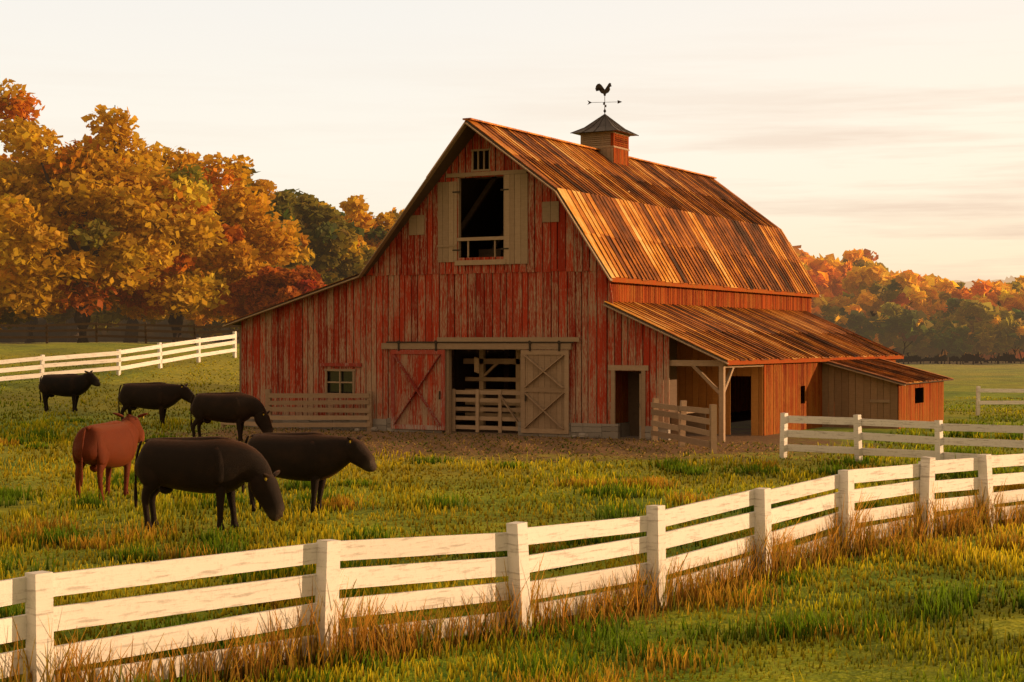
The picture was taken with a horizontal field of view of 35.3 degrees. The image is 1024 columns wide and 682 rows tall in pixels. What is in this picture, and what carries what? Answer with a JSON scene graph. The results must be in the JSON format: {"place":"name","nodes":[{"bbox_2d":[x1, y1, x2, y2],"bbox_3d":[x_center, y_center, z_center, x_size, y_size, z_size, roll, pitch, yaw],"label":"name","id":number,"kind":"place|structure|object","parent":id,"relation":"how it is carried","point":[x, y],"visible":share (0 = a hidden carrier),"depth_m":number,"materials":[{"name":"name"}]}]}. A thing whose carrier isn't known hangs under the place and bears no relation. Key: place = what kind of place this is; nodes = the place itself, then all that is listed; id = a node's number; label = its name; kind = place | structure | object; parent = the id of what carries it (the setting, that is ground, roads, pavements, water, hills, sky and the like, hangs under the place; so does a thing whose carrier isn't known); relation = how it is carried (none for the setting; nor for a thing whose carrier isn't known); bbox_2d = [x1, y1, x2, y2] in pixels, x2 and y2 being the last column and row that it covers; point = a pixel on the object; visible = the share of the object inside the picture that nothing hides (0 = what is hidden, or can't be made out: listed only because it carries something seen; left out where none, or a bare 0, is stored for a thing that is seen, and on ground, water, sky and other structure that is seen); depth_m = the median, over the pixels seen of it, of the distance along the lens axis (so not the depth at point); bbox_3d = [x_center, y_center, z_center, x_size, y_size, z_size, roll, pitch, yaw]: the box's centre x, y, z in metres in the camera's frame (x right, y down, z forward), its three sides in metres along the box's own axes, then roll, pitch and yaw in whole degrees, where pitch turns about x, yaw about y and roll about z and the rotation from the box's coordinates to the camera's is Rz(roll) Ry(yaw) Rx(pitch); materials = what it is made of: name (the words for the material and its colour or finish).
{"place":"outdoors","nodes":[
{"label":"outdoors","id":0,"kind":"place"},
{"bbox_2d":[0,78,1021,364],"bbox_3d":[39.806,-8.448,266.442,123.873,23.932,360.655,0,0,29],"label":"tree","id":1,"kind":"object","parent":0,"point":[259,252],"depth_m":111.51,"materials":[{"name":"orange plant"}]},
{"bbox_2d":[790,243,1023,359],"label":"tree leaves","id":2,"kind":"object","parent":1,"relation":"attached to","point":[936,316],"visible":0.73,"depth_m":213.22,"materials":[{"name":"orange plant"}]},
{"bbox_2d":[0,342,1023,681],"bbox_3d":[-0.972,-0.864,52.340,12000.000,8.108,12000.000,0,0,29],"label":"ground","id":3,"kind":"structure","parent":0,"point":[964,382],"depth_m":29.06,"materials":[{"name":"green plant"}]},
{"bbox_2d":[38,370,100,411],"bbox_3d":[-17.633,1.990,64.166,2.564,1.637,0.784,0,0,7],"label":"cow","id":4,"kind":"object","parent":3,"relation":"on","point":[74,386],"visible":1,"depth_m":63.92},
{"bbox_2d":[72,413,147,500],"bbox_3d":[-7.741,2.229,31.264,0.768,1.604,2.513,0,0,11],"label":"cow","id":5,"kind":"object","parent":3,"relation":"on","point":[99,448],"visible":0.93,"depth_m":30.50},
{"bbox_2d":[0,322,238,344],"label":"dark fence","id":6,"kind":"object","parent":3,"relation":"on","point":[145,330],"visible":0.8,"depth_m":99.00,"materials":[{"name":"brown wood"}]},
{"bbox_2d":[118,382,194,425],"bbox_3d":[-12.495,2.237,56.712,2.812,1.588,0.823,0,0,3],"label":"cow","id":7,"kind":"object","parent":3,"relation":"on","point":[161,397],"visible":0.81,"depth_m":56.47},
{"bbox_2d":[134,436,284,530],"bbox_3d":[-4.821,2.254,25.657,2.487,1.482,0.768,0,0,11],"label":"cow","id":8,"kind":"object","parent":3,"relation":"on","point":[220,467],"visible":0.96,"depth_m":25.38},
{"bbox_2d":[190,392,272,441],"bbox_3d":[-8.389,2.274,48.122,2.538,1.512,0.784,0,0,5],"label":"cow","id":9,"kind":"object","parent":3,"relation":"on","point":[239,409],"visible":0.87,"depth_m":47.88},
{"bbox_2d":[241,432,376,512],"bbox_3d":[-3.564,2.298,28.314,2.490,1.406,0.729,0,0,15],"label":"cow","id":10,"kind":"object","parent":3,"relation":"on","point":[317,459],"visible":0.81,"depth_m":28.04},
{"bbox_2d":[245,415,670,439],"bbox_3d":[-1.690,2.804,54.365,16.385,0.457,4.413,0,0,29],"label":"barn foundation","id":11,"kind":"object","parent":3,"relation":"on","point":[605,430],"visible":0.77,"depth_m":51.18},
{"bbox_2d":[221,389,716,452],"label":"corral fences","id":12,"kind":"object","parent":3,"relation":"on","point":[681,427],"visible":0.71,"depth_m":54.06,"materials":[{"name":"brown wood"}]},
{"bbox_2d":[0,331,1023,681],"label":"white fences","id":13,"kind":"object","parent":3,"relation":"on","point":[36,591],"visible":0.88,"depth_m":17.03,"materials":[{"name":"white wood"}]},
{"bbox_2d":[0,475,1023,681],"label":"tall grass","id":14,"kind":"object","parent":3,"relation":"on","point":[269,658],"visible":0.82,"depth_m":17.04,"materials":[{"name":"brown plant"}]},
{"bbox_2d":[0,306,1023,361],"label":"wood","id":15,"kind":"object","parent":3,"relation":"on","point":[42,321],"depth_m":213.49,"materials":[{"name":"wood"}]},
{"bbox_2d":[145,426,879,464],"bbox_3d":[-2.406,2.985,46.629,24.994,0.090,11.357,0,0,29],"label":"yard straw","id":16,"kind":"object","parent":3,"relation":"on","point":[535,445],"visible":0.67,"depth_m":46.15,"materials":[{"name":"brown plant"}]},
{"bbox_2d":[463,191,629,426],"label":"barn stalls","id":17,"kind":"object","parent":3,"relation":"on","point":[480,362],"visible":0.44,"depth_m":53.92,"materials":[{"name":"brown wood"}]},
{"bbox_2d":[222,122,905,441],"bbox_3d":[4.125,-2.365,60.580,21.659,10.790,21.574,0,0,29],"label":"grey barn wood","id":18,"kind":"object","parent":3,"relation":"on","point":[544,382],"visible":0.83,"depth_m":51.65,"materials":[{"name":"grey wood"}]},
{"bbox_2d":[328,371,351,392],"bbox_3d":[-5.829,1.405,55.026,1.100,0.750,0.001,0,0,29],"label":"window pane","id":19,"kind":"structure","parent":18,"relation":"in","point":[346,376],"depth_m":55.02,"materials":[{"name":"glass"}]},
{"bbox_2d":[241,132,668,425],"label":"barn boards","id":20,"kind":"object","parent":18,"relation":"attached to","point":[345,323],"visible":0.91,"depth_m":53.04,"materials":[{"name":"red wood"}]},
{"bbox_2d":[320,350,444,429],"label":"red barn trim","id":21,"kind":"structure","parent":20,"relation":"attached to","point":[439,426],"depth_m":53.37,"materials":[{"name":"red wood"}]},
{"bbox_2d":[386,189,638,407],"bbox_3d":[-0.156,-1.423,51.732,9.215,6.945,0.135,0,0,29],"label":"door hardware","id":22,"kind":"object","parent":18,"relation":"attached to","point":[435,342],"visible":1,"depth_m":52.60,"materials":[{"name":"black metal"}]},
{"bbox_2d":[225,121,953,384],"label":"roof trim","id":23,"kind":"structure","parent":18,"relation":"on","point":[487,220],"depth_m":55.39,"materials":[{"name":"brown wood"}]},
{"bbox_2d":[225,118,953,383],"bbox_3d":[4.110,-2.832,60.588,21.758,8.585,21.350,0,0,29],"label":"barn roof","id":24,"kind":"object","parent":23,"relation":"on","point":[665,223],"visible":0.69,"depth_m":56.93,"materials":[{"name":"brown metal"}]},
{"bbox_2d":[570,114,638,135],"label":"cupola roof","id":25,"kind":"structure","parent":18,"relation":"on","point":[604,123],"depth_m":60.09,"materials":[{"name":"metal"}]},
{"bbox_2d":[587,83,620,113],"bbox_3d":[3.485,-9.083,60.502,0.579,1.226,1.186,0,0,73],"label":"weather vane","id":26,"kind":"object","parent":25,"relation":"on","point":[602,90],"visible":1,"depth_m":60.50,"materials":[{"name":"brown metal"}]},
{"bbox_2d":[656,331,762,435],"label":"barn lean boards","id":27,"kind":"object","parent":18,"relation":"attached to","point":[695,388],"visible":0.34,"depth_m":52.34,"materials":[{"name":"brown wood"}]},
{"bbox_2d":[610,133,943,435],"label":"barn side boards","id":28,"kind":"object","parent":18,"relation":"attached to","point":[792,387],"visible":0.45,"depth_m":55.81,"materials":[{"name":"brown wood"}]},
{"bbox_2d":[822,363,896,428],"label":"shed boards","id":29,"kind":"object","parent":3,"relation":"on","point":[838,391],"visible":0.95,"depth_m":56.18,"materials":[{"name":"brown wood"}]},
{"bbox_2d":[0,0,1023,281],"label":"sky","id":30,"kind":"structure","parent":0,"point":[892,129],"materials":[{"name":"white"}]},
{"bbox_2d":[239,175,922,435],"bbox_3d":[4.327,-2.340,60.897,20.900,10.740,20.100,0,0,29],"label":"barn interior","id":31,"kind":"object","parent":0,"point":[461,371],"visible":0.11,"depth_m":57.08,"materials":[{"name":"brown wood"}]},
{"bbox_2d":[942,276,1018,288],"bbox_3d":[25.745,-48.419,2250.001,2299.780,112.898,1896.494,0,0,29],"label":"hills","id":32,"kind":"structure","parent":0,"point":[968,284],"depth_m":2580.67,"materials":[{"name":"beige"}]}
]}

